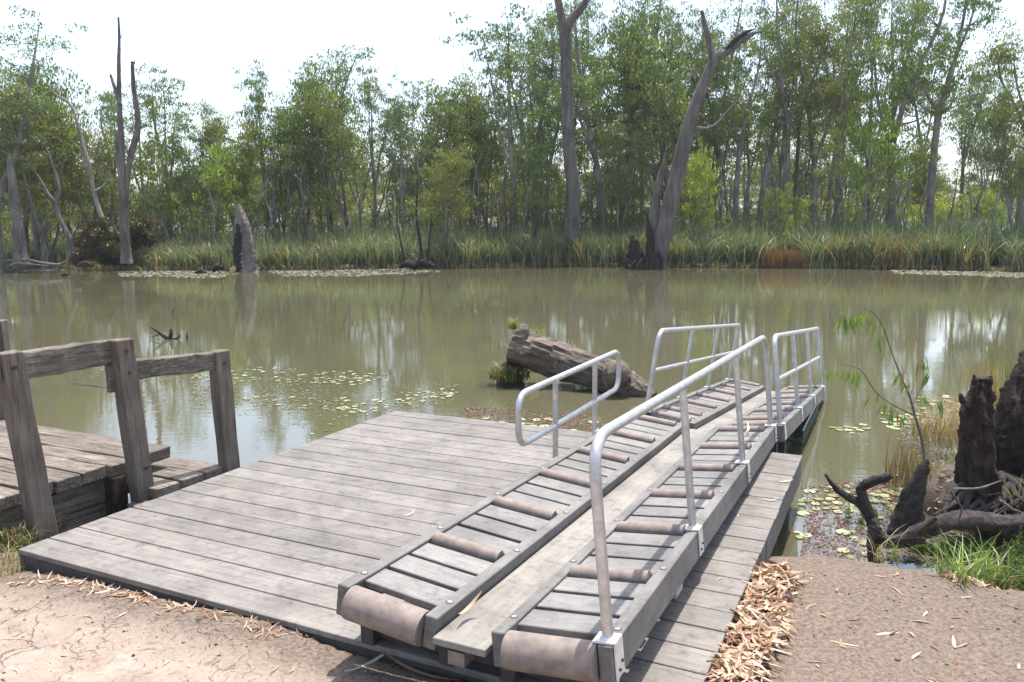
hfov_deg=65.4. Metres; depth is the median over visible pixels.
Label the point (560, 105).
gum tree
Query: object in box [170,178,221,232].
gum tree
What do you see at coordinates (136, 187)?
gum tree
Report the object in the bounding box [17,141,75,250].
white limbed tree
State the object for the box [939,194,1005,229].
shrub
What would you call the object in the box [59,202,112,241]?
shrub
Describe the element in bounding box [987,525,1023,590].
feathery weed
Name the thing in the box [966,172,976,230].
bare sapling
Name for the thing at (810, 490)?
lily pad
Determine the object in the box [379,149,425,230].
gum tree
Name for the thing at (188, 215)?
shrub
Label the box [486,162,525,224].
gum tree
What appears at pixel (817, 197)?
bare sapling
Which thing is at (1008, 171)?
gum tree
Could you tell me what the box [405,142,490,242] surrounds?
gum tree
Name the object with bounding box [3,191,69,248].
shrub
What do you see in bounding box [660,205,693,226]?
shrub
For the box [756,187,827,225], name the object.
shrub
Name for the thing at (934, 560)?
water weed
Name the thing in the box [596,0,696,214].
gum tree
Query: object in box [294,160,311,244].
bare sapling
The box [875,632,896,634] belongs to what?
fallen leaf
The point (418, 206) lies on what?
shrub
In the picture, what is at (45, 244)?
bare sapling
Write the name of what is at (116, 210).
shrub
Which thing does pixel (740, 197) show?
gum tree
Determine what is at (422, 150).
gum tree
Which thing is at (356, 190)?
gum tree
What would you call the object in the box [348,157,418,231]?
gum tree
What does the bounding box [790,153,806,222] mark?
bare sapling
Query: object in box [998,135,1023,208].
gum tree
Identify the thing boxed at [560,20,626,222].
gum tree
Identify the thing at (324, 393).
water weed
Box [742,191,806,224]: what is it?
shrub
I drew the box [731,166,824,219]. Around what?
gum tree
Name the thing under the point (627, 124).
gum tree
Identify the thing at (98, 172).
gum tree
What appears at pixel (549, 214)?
bare sapling
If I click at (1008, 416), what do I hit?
leaning trunk
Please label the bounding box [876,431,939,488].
dry weeds
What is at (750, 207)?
bare sapling
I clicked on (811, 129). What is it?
gum tree
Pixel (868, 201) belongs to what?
bare sapling
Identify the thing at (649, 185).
bare sapling
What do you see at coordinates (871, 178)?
gum tree
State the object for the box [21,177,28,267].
bare sapling
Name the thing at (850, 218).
shrub
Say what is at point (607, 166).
gum tree
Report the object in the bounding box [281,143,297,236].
bare sapling
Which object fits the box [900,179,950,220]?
gum tree
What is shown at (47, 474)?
old wharf
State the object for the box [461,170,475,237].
bare sapling
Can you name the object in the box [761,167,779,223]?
bare sapling
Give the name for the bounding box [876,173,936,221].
gum tree
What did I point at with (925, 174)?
bare sapling
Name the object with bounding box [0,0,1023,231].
sky
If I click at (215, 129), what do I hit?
gum tree
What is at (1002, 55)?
gum tree
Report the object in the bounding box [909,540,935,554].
feathery weed
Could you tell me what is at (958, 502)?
twig
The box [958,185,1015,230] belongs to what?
shrub
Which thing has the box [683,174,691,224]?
bare sapling
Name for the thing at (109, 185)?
gum tree
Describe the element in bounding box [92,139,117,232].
bare sapling
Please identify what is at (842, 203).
bare sapling
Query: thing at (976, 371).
rush clump
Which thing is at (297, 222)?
bare sapling
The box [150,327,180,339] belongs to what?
driftwood branch
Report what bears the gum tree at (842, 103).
on the ground
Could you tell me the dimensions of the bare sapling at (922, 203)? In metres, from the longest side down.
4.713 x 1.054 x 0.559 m
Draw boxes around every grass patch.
[0,519,47,551]
[0,535,36,576]
[5,509,72,540]
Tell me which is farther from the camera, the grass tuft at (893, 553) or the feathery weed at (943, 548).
the feathery weed at (943, 548)
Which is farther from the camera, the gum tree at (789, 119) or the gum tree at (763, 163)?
the gum tree at (763, 163)
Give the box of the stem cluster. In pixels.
[396,156,435,268]
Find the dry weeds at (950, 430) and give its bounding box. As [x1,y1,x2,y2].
[873,388,995,448]
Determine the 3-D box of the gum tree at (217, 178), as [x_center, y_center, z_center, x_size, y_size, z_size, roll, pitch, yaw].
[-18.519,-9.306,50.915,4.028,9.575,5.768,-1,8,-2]
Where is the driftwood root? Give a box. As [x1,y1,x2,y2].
[824,473,1023,563]
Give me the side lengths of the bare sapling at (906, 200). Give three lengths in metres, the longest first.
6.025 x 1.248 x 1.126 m
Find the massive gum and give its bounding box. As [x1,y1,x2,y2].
[554,0,589,254]
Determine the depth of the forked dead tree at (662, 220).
43.93 m
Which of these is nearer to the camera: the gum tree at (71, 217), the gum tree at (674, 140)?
the gum tree at (674, 140)
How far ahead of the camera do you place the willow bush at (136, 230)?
47.87 m
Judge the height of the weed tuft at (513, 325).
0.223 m
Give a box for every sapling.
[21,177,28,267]
[43,209,50,269]
[45,154,73,268]
[66,175,86,258]
[68,195,88,266]
[90,190,108,222]
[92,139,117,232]
[151,190,168,246]
[155,189,169,243]
[195,175,215,241]
[201,180,219,246]
[251,154,268,240]
[256,184,276,245]
[263,191,280,232]
[268,145,276,240]
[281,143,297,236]
[289,160,310,241]
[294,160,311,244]
[315,143,337,239]
[332,173,347,245]
[341,192,360,230]
[354,165,366,234]
[373,165,394,233]
[377,163,395,214]
[378,162,398,225]
[387,186,401,234]
[387,192,402,241]
[404,163,427,233]
[408,156,432,223]
[414,152,432,201]
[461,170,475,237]
[466,147,482,231]
[468,177,481,233]
[485,161,508,240]
[492,174,509,238]
[495,152,510,235]
[514,176,534,260]
[532,136,553,236]
[542,188,561,243]
[584,146,599,230]
[584,185,595,233]
[635,148,649,232]
[645,164,651,205]
[683,159,698,234]
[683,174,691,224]
[711,155,733,243]
[718,135,728,224]
[718,145,737,222]
[724,171,740,220]
[747,185,757,222]
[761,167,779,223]
[762,133,786,228]
[768,167,783,232]
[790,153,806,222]
[794,154,820,224]
[806,148,824,226]
[819,308,942,460]
[831,143,856,227]
[833,176,850,230]
[833,177,857,198]
[841,173,851,224]
[858,150,882,221]
[878,172,887,227]
[896,158,908,203]
[897,152,919,215]
[898,167,913,232]
[914,181,926,224]
[917,178,927,213]
[923,152,938,193]
[943,172,959,223]
[948,169,957,221]
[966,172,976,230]
[971,158,991,224]
[973,128,996,229]
[986,178,1007,222]
[1005,134,1021,230]
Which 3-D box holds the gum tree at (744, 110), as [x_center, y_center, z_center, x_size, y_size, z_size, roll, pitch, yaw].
[14.745,-12.988,52.303,6.240,15.234,5.477,0,8,3]
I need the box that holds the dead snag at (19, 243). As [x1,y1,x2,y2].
[7,153,30,266]
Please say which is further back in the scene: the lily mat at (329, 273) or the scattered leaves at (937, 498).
the lily mat at (329, 273)
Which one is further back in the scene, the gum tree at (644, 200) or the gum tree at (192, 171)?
the gum tree at (644, 200)
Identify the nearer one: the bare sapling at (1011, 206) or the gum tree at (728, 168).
the bare sapling at (1011, 206)
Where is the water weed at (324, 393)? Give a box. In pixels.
[190,368,457,416]
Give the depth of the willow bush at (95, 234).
46.92 m
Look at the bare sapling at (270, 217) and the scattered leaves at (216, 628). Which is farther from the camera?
the bare sapling at (270, 217)
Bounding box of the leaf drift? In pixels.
[705,557,808,681]
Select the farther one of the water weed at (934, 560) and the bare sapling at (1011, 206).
the bare sapling at (1011, 206)
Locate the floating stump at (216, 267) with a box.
[211,251,224,271]
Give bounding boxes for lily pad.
[797,511,808,515]
[799,532,811,536]
[804,489,815,492]
[836,529,849,534]
[838,548,848,552]
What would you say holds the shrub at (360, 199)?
on the ground
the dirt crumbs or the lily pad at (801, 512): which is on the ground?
the dirt crumbs
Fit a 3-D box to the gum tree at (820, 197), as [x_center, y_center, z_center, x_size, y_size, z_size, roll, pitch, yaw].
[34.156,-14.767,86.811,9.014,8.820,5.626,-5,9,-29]
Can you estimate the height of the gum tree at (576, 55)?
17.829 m
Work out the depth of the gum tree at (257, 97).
53.52 m
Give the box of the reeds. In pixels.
[2,196,1023,271]
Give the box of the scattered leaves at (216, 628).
[1,593,293,681]
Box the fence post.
[0,319,10,419]
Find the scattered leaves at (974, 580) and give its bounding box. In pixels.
[937,568,1020,589]
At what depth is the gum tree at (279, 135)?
53.11 m
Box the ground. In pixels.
[0,225,1023,681]
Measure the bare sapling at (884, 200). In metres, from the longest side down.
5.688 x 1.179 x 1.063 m
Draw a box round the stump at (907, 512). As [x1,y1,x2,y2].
[887,459,930,544]
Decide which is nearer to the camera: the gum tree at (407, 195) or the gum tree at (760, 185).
the gum tree at (407, 195)
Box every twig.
[949,490,962,528]
[953,480,1000,489]
[1000,499,1021,512]
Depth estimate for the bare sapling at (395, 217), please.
49.28 m
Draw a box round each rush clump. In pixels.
[952,348,1016,402]
[975,329,1020,409]
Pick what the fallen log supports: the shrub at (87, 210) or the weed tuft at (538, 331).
the weed tuft at (538, 331)
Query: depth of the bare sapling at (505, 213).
51.88 m
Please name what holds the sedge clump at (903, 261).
on the ground
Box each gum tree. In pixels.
[0,5,88,271]
[0,73,95,267]
[0,78,98,269]
[4,48,101,234]
[38,112,131,223]
[52,179,90,237]
[63,159,134,197]
[81,89,149,228]
[87,165,118,220]
[94,84,170,236]
[98,129,203,245]
[128,63,197,238]
[129,181,164,209]
[144,182,180,229]
[153,113,227,238]
[156,163,198,231]
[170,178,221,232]
[172,166,205,235]
[178,98,267,231]
[191,119,257,241]
[227,180,296,233]
[229,58,285,229]
[230,93,320,239]
[232,192,262,233]
[233,144,299,229]
[256,63,347,227]
[263,55,381,235]
[269,185,326,227]
[282,150,323,226]
[287,197,368,228]
[291,43,377,230]
[294,121,384,220]
[315,169,372,221]
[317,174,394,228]
[342,126,387,215]
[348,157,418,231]
[352,138,391,212]
[356,66,406,231]
[366,70,423,226]
[373,77,467,227]
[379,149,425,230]
[386,159,432,213]
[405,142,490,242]
[407,129,454,186]
[418,58,503,224]
[422,76,522,229]
[438,3,581,234]
[442,130,517,233]
[463,185,504,225]
[476,3,581,226]
[479,121,533,226]
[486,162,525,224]
[486,164,565,222]
[502,97,561,222]
[502,132,567,240]
[507,171,565,226]
[515,20,560,161]
[516,2,593,226]
[525,119,561,217]
[527,0,642,237]
[529,0,607,157]
[550,168,591,222]
[556,122,589,191]
[559,125,638,226]
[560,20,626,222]
[565,175,618,221]
[573,0,725,201]
[578,110,659,214]
[591,114,659,236]
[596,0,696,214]
[601,0,669,210]
[606,182,664,219]
[607,16,647,225]
[611,77,689,195]
[635,87,718,205]
[644,2,705,227]
[669,99,750,204]
[674,0,764,224]
[674,7,723,188]
[677,183,731,218]
[678,0,761,224]
[679,131,734,239]
[688,21,790,230]
[705,123,754,227]
[708,159,776,227]
[708,186,760,222]
[720,29,794,218]
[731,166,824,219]
[734,126,773,218]
[734,155,795,227]
[740,0,851,224]
[740,12,825,226]
[748,101,782,226]
[751,0,880,229]
[751,3,829,225]
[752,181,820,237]
[753,119,831,211]
[775,0,829,209]
[790,99,862,222]
[790,167,853,221]
[793,20,870,223]
[795,0,891,223]
[805,0,884,222]
[807,137,857,200]
[813,88,936,233]
[818,189,861,226]
[823,0,980,231]
[827,0,932,215]
[831,166,910,217]
[845,114,918,217]
[862,0,936,222]
[872,0,1007,231]
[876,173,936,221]
[879,137,958,231]
[880,143,914,223]
[886,0,964,226]
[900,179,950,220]
[935,55,1000,220]
[936,168,989,218]
[938,178,988,222]
[951,173,1018,218]
[954,60,1021,199]
[958,15,1023,230]
[970,83,1023,243]
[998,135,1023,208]
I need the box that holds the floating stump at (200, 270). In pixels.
[195,268,207,273]
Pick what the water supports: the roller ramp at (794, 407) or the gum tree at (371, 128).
the roller ramp at (794, 407)
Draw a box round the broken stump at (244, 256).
[232,203,259,272]
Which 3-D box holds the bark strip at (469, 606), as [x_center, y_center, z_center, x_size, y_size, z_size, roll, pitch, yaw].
[-0.197,1.165,3.542,0.036,0.065,0.153,6,10,38]
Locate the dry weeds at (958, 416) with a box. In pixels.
[912,374,999,430]
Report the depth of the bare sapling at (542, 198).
52.65 m
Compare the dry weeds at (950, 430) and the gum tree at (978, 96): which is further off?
the gum tree at (978, 96)
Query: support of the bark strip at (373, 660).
on the ground
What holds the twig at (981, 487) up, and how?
on the ground
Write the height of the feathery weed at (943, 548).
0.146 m
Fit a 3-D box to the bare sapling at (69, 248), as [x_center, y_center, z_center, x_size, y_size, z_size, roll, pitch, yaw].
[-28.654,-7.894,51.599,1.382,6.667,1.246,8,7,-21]
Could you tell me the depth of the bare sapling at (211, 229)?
49.45 m
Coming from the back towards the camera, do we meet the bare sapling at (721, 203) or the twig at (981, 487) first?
the bare sapling at (721, 203)
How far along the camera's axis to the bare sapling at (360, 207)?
53.65 m
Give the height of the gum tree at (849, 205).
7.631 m
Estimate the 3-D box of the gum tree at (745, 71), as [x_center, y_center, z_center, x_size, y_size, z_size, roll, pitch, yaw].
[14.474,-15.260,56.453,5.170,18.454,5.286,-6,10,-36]
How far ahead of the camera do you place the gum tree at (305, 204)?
66.37 m
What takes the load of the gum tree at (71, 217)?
on the ground
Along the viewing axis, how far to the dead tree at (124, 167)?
44.85 m
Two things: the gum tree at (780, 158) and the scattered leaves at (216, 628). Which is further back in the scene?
the gum tree at (780, 158)
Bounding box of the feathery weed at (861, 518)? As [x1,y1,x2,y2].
[844,502,879,523]
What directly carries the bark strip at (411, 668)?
on the ground
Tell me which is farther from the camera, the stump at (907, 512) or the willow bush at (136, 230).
the willow bush at (136, 230)
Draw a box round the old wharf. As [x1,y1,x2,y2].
[0,338,239,551]
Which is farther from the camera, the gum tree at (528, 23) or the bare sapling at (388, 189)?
the gum tree at (528, 23)
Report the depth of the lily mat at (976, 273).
38.55 m
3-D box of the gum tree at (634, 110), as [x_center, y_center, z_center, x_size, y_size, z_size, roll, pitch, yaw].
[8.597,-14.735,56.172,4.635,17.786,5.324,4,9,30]
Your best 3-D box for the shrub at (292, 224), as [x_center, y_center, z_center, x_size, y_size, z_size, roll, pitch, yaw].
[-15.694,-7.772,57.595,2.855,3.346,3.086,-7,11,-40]
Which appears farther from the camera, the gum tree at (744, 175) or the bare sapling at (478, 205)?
the gum tree at (744, 175)
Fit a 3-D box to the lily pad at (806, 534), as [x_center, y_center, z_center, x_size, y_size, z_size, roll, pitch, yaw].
[2.288,1.509,6.210,0.092,0.004,0.090,3,9,24]
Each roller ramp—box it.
[336,335,777,681]
[644,323,826,453]
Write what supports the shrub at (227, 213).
on the ground
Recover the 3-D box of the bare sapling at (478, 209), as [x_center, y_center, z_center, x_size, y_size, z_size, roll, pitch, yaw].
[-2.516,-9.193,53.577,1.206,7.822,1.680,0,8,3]
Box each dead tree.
[110,17,140,263]
[649,10,761,268]
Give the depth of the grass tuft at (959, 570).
4.64 m
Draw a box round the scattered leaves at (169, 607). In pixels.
[7,570,301,638]
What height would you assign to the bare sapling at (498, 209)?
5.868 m
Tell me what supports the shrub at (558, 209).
on the ground
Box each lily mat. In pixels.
[4,268,63,271]
[115,270,240,277]
[264,268,436,275]
[892,269,1023,276]
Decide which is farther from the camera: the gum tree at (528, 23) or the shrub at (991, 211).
the gum tree at (528, 23)
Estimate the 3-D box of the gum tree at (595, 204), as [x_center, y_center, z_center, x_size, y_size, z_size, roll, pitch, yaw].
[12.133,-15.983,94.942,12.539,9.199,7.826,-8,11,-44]
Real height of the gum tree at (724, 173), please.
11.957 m
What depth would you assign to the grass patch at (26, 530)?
5.56 m
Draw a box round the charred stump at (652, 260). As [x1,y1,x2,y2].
[621,213,663,269]
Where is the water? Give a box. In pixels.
[0,266,1023,590]
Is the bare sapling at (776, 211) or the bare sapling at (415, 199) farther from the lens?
the bare sapling at (415, 199)
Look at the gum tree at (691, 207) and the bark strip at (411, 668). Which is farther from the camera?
the gum tree at (691, 207)
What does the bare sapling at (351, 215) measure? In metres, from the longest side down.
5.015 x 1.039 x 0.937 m
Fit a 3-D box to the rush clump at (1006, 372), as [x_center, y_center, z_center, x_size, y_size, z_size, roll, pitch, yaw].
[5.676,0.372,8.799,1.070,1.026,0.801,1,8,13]
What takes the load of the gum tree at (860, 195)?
on the ground
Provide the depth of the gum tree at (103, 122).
56.52 m
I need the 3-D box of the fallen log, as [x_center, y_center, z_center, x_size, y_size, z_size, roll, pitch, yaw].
[0.926,0.344,11.844,2.520,1.160,0.836,4,9,29]
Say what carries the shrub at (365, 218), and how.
on the ground
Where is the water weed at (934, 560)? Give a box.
[879,530,1023,590]
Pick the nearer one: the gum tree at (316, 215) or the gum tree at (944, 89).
the gum tree at (944, 89)
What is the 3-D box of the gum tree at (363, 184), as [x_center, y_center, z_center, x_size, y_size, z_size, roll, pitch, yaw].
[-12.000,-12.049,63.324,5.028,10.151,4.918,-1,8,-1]
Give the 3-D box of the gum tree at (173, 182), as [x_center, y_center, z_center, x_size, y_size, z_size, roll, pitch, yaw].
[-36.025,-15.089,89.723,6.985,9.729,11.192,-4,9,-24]
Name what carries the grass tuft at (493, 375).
on the fallen log
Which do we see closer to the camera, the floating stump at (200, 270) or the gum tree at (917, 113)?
the floating stump at (200, 270)
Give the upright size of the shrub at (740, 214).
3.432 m
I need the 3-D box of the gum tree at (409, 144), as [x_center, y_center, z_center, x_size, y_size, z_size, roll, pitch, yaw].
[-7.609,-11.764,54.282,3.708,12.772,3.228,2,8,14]
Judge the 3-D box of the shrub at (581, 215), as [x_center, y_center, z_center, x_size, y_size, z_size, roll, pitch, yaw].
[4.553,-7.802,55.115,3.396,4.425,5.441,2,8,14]
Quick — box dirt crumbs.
[0,554,1020,681]
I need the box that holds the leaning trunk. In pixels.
[993,350,1023,514]
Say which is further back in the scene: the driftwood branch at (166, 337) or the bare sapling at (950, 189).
the bare sapling at (950, 189)
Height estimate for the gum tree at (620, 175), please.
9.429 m
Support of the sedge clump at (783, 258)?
on the ground
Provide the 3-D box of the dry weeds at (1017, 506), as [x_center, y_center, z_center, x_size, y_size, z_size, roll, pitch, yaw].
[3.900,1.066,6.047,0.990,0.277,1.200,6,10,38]
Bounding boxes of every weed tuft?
[507,317,520,329]
[529,326,546,335]
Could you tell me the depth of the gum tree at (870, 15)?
47.78 m
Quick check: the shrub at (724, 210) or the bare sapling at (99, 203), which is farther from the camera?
the shrub at (724, 210)
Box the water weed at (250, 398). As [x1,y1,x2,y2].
[80,368,367,433]
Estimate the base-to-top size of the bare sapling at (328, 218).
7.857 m
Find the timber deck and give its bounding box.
[18,410,802,681]
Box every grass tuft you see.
[478,358,535,381]
[854,524,938,567]
[911,530,1021,591]
[928,527,1023,589]
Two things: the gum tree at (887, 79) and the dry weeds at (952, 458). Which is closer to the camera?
the dry weeds at (952, 458)
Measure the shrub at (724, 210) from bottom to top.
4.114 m
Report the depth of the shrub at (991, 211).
56.36 m
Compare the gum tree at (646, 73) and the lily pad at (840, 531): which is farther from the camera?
the gum tree at (646, 73)
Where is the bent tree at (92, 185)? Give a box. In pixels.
[45,75,111,231]
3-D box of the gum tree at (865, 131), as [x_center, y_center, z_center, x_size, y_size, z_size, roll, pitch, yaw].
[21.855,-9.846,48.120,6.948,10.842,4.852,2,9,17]
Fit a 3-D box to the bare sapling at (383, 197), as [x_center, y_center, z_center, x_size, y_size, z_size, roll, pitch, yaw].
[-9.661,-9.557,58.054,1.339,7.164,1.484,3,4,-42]
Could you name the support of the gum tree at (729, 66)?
on the ground
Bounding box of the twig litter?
[0,570,423,681]
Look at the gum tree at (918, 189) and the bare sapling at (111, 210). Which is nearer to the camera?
the bare sapling at (111, 210)
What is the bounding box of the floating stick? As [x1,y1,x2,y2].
[67,382,106,387]
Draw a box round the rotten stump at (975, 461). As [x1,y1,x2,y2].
[933,374,1011,515]
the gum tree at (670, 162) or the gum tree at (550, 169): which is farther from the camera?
the gum tree at (670, 162)
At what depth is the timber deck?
5.16 m
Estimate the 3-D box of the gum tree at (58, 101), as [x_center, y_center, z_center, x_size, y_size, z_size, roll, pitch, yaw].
[-30.845,-11.750,52.606,6.932,14.248,7.904,-7,10,-37]
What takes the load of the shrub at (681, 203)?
on the ground
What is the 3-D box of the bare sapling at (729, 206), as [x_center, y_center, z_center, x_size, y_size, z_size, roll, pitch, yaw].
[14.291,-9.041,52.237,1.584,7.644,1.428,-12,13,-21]
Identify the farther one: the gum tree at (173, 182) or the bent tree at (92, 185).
the gum tree at (173, 182)
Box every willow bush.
[69,215,132,267]
[129,213,158,251]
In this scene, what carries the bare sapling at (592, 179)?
on the ground
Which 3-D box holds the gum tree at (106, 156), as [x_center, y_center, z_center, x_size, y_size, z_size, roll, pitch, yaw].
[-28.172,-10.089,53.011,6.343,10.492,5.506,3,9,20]
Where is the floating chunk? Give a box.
[77,260,93,266]
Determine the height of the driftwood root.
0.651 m
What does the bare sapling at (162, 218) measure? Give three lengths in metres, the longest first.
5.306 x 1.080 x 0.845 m
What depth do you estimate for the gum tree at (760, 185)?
112.32 m
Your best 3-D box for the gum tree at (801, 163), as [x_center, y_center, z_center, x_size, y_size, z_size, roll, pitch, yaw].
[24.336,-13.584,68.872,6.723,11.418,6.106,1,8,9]
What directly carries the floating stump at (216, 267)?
on the water
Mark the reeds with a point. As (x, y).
(836, 246)
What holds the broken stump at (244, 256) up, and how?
in the water
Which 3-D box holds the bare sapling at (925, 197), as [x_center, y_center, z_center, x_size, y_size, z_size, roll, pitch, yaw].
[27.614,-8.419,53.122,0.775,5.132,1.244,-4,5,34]
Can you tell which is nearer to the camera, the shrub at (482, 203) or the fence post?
the fence post
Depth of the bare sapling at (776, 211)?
48.81 m
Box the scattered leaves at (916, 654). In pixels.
[790,563,1020,681]
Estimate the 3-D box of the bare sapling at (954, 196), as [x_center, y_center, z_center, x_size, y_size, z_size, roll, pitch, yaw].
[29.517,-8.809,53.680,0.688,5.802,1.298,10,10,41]
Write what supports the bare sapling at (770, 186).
on the ground
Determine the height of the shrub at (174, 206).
5.579 m
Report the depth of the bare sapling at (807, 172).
58.28 m
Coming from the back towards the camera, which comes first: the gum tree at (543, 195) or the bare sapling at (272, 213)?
the gum tree at (543, 195)
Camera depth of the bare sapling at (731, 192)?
51.87 m
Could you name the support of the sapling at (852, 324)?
on the ground
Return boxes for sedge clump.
[756,246,805,267]
[871,234,944,267]
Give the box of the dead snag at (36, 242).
[19,165,40,256]
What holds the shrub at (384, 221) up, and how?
on the ground
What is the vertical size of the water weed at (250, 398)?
0.014 m
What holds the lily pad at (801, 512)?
on the water
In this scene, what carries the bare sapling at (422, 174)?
on the ground
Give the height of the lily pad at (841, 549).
0.006 m
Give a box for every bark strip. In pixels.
[346,654,383,670]
[384,652,457,679]
[459,591,481,613]
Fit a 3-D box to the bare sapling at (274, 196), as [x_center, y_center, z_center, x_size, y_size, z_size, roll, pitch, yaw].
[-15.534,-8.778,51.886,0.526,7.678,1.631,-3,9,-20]
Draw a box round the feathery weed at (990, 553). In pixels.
[966,531,1009,576]
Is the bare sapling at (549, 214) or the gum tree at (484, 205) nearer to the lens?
the bare sapling at (549, 214)
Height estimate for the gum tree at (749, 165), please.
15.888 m
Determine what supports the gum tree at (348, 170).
on the ground
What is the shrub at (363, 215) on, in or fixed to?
on the ground
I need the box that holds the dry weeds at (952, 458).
[936,443,957,470]
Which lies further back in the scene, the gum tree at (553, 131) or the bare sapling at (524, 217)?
the gum tree at (553, 131)
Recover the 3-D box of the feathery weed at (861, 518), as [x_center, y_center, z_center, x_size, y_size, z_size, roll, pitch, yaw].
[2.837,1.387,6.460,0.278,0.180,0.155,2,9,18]
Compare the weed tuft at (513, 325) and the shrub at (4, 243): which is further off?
the shrub at (4, 243)
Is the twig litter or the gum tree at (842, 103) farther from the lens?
the gum tree at (842, 103)
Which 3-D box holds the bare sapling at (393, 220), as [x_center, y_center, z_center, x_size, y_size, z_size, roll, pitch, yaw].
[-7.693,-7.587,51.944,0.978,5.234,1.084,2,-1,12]
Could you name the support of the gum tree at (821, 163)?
on the ground
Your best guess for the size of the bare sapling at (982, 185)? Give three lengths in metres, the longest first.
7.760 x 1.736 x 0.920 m
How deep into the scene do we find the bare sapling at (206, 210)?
50.39 m
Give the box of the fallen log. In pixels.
[495,323,656,396]
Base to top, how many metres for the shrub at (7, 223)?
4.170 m
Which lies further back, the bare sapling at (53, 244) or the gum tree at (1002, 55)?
the bare sapling at (53, 244)
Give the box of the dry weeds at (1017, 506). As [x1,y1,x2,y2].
[948,467,1023,510]
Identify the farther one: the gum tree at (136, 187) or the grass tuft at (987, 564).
the gum tree at (136, 187)
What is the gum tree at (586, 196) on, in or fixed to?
on the ground
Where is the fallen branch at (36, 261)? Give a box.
[4,258,65,266]
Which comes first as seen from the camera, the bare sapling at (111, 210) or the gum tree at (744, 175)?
the bare sapling at (111, 210)
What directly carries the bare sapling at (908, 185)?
on the ground
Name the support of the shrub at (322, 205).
on the ground
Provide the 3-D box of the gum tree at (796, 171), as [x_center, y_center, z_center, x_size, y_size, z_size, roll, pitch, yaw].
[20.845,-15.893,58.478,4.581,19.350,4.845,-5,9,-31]
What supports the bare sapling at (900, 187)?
on the ground
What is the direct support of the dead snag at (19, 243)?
on the ground
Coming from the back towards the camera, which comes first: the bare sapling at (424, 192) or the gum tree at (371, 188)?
the gum tree at (371, 188)
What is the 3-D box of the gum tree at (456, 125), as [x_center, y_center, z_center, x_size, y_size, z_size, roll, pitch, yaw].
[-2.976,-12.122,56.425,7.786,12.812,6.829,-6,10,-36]
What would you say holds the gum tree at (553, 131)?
on the ground
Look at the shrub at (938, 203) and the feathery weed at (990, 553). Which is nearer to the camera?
the feathery weed at (990, 553)
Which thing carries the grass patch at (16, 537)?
on the ground
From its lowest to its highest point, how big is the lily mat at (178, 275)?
0.040 m
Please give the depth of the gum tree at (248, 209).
65.98 m
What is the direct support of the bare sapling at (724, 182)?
on the ground
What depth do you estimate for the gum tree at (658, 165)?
64.48 m
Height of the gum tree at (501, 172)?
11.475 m
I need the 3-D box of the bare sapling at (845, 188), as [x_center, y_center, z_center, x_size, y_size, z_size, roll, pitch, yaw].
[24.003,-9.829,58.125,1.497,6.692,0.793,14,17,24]
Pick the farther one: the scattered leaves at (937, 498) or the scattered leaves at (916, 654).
the scattered leaves at (937, 498)
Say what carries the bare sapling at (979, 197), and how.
on the ground
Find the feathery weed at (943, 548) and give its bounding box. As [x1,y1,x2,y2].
[927,538,976,560]
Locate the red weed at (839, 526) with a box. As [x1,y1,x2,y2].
[800,474,910,559]
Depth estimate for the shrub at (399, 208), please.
56.91 m
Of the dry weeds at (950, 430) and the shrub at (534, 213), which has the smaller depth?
the dry weeds at (950, 430)
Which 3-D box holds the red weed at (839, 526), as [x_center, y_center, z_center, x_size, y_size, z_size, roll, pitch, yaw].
[2.932,1.423,6.782,0.960,0.010,2.427,3,9,23]
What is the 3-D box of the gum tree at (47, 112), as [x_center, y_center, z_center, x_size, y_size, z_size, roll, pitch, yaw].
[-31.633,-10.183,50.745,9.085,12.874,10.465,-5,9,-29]
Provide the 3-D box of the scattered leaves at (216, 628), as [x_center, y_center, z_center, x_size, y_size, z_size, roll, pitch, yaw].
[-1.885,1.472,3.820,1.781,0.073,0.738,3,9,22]
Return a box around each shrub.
[1,207,43,250]
[2,210,31,247]
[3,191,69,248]
[38,191,119,247]
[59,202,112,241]
[82,190,161,240]
[128,184,209,244]
[135,198,220,237]
[161,196,234,236]
[192,195,264,239]
[225,185,297,237]
[264,175,361,236]
[276,210,313,234]
[297,185,394,232]
[349,210,390,232]
[367,204,418,235]
[382,190,466,230]
[399,191,488,238]
[448,179,502,227]
[449,182,530,233]
[493,187,583,227]
[497,184,559,234]
[548,199,599,232]
[591,207,648,235]
[592,196,650,230]
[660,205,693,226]
[675,193,724,230]
[688,198,731,224]
[703,205,766,229]
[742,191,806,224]
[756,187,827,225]
[789,191,855,228]
[815,208,878,229]
[881,204,935,233]
[887,191,965,231]
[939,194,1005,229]
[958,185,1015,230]
[963,194,1016,226]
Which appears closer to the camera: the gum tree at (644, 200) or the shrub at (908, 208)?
the shrub at (908, 208)
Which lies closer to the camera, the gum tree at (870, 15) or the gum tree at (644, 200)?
the gum tree at (870, 15)
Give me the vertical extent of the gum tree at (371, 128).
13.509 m
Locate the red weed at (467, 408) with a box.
[462,406,603,431]
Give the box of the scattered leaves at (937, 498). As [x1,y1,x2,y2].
[928,468,953,509]
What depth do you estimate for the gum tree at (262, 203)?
78.56 m
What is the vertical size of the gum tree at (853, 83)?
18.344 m
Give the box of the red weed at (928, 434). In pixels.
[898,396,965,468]
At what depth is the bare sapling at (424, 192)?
50.12 m

